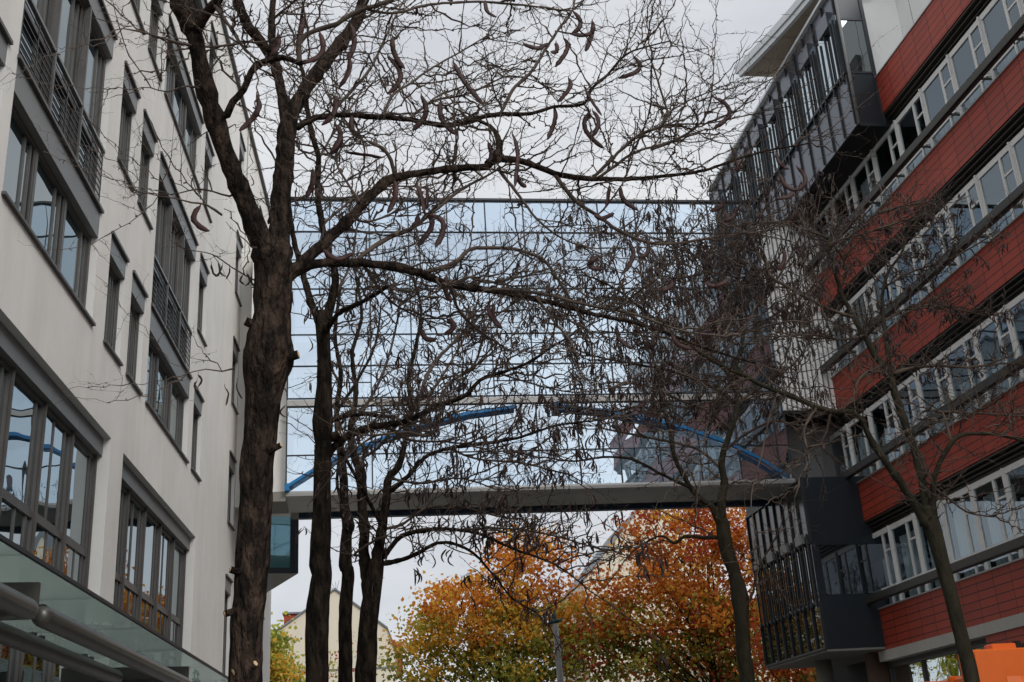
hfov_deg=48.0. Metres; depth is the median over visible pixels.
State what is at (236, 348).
window
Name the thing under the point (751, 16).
sky
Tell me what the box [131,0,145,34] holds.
window
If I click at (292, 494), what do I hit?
glass footbridge
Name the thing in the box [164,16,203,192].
window
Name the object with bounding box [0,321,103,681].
window
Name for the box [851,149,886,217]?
window
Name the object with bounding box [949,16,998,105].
window
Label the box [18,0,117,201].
window
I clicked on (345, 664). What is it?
honey locust
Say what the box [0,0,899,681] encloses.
honey locust
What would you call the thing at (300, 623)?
gable house
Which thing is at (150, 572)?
window
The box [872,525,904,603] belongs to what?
window
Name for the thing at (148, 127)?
window
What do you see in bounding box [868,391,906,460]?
window
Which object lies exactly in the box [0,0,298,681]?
office building
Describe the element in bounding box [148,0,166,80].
window
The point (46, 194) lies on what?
window
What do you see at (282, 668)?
linden tree
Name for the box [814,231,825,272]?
window
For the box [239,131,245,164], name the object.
window
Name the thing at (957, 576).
window
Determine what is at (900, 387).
window
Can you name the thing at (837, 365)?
window
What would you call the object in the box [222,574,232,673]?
window
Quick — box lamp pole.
[545,611,563,681]
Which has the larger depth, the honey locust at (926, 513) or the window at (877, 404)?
the window at (877, 404)
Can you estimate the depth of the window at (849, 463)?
34.00 m
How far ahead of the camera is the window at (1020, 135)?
25.22 m
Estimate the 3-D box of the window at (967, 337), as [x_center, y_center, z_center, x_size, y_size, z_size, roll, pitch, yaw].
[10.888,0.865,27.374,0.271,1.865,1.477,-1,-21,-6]
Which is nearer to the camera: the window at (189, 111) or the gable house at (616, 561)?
the window at (189, 111)
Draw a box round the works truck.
[928,641,1023,681]
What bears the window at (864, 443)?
in the office building at (948, 75)
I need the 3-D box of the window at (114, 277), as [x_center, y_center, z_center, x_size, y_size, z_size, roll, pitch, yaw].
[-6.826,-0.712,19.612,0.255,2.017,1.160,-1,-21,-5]
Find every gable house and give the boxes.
[278,582,402,681]
[558,510,718,681]
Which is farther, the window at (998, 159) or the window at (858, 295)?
the window at (858, 295)
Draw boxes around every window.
[0,17,13,65]
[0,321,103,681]
[1,54,103,325]
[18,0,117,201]
[103,231,129,365]
[113,461,189,650]
[117,60,140,189]
[125,270,148,394]
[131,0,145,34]
[137,109,157,229]
[145,303,192,463]
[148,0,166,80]
[151,151,198,370]
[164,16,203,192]
[191,385,204,481]
[192,0,207,15]
[197,253,209,346]
[203,131,214,222]
[209,20,218,75]
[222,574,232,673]
[227,450,236,530]
[231,336,239,414]
[235,230,242,306]
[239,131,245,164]
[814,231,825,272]
[815,200,844,263]
[828,322,842,372]
[829,424,861,475]
[830,301,862,364]
[832,176,860,242]
[847,408,883,475]
[849,280,881,347]
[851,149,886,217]
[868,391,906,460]
[871,257,905,328]
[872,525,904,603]
[873,120,910,194]
[889,513,933,597]
[894,232,932,303]
[894,372,933,444]
[896,88,937,167]
[914,500,960,590]
[917,352,961,432]
[919,206,963,283]
[921,54,966,137]
[941,485,990,579]
[943,330,992,411]
[946,175,995,258]
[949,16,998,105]
[970,468,1023,566]
[973,305,1023,394]
[977,142,1023,229]
[979,0,1023,69]
[1003,458,1023,536]
[1006,292,1023,355]
[1010,128,1023,182]
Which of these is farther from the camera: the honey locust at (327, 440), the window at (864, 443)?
the window at (864, 443)
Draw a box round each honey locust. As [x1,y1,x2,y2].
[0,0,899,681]
[229,0,686,681]
[279,214,683,681]
[284,237,463,681]
[478,154,875,681]
[573,151,1023,681]
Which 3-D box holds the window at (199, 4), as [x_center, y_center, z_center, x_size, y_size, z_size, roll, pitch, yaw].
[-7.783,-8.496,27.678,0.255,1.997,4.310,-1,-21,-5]
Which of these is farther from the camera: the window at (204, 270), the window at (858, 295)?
the window at (858, 295)
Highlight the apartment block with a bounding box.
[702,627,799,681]
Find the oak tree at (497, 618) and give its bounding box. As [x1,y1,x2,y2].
[376,518,627,681]
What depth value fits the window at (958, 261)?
28.41 m
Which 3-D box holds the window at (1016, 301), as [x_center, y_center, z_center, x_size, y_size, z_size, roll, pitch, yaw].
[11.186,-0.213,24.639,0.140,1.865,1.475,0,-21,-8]
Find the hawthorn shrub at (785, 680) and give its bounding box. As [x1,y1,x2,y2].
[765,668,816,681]
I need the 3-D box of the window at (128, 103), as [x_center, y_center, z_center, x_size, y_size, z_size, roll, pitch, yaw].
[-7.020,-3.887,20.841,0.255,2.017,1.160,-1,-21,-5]
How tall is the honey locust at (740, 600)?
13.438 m
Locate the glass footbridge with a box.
[235,197,794,519]
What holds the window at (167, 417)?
in the office building at (118, 527)
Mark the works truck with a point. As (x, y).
(1002, 662)
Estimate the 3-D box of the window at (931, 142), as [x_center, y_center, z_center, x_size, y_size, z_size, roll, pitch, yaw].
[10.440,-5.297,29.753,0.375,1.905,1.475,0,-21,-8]
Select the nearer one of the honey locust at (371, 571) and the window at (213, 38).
the honey locust at (371, 571)
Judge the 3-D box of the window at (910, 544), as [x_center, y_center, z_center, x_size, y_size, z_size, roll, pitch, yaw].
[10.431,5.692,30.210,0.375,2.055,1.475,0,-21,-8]
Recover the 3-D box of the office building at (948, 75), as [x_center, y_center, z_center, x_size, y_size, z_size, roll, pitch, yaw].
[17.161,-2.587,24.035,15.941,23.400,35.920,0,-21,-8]
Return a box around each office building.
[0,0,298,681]
[707,0,1023,681]
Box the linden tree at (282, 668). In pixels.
[270,611,335,681]
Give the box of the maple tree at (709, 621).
[521,507,811,681]
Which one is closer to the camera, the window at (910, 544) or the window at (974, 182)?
the window at (974, 182)
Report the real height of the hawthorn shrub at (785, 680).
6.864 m
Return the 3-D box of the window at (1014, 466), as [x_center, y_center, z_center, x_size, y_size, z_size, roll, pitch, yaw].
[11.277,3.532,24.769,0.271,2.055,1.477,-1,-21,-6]
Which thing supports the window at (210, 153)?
in the office building at (118, 527)
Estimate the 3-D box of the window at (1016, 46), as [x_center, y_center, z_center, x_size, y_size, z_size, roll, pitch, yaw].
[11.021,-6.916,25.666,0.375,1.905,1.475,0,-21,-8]
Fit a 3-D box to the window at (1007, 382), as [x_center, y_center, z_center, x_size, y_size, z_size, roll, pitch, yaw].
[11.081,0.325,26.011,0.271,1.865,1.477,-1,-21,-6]
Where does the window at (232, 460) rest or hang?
in the office building at (118, 527)
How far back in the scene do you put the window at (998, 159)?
25.80 m
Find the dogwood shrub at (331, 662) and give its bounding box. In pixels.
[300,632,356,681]
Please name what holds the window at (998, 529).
in the office building at (948, 75)
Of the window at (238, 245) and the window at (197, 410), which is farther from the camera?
the window at (238, 245)
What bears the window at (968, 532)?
in the office building at (948, 75)
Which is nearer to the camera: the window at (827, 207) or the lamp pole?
the window at (827, 207)
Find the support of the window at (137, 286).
in the office building at (118, 527)
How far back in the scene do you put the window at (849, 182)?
33.74 m
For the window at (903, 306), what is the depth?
31.21 m
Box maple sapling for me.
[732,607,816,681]
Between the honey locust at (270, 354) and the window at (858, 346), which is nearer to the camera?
the honey locust at (270, 354)
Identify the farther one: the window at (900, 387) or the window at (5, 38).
the window at (900, 387)
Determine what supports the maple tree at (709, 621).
on the ground
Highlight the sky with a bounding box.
[223,0,795,681]
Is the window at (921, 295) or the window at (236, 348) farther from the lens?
the window at (236, 348)
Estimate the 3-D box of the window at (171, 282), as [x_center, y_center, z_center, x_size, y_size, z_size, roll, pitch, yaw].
[-7.362,-1.525,24.977,0.245,3.392,4.310,-1,-21,-5]
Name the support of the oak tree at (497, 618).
on the road
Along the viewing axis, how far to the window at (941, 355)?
28.66 m
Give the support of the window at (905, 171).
in the office building at (948, 75)
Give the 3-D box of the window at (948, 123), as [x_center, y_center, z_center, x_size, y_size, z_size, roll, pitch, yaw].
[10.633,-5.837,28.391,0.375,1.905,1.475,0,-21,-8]
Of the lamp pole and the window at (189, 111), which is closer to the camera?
the window at (189, 111)
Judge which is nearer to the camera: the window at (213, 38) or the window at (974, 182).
the window at (974, 182)
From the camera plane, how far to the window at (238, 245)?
34.87 m

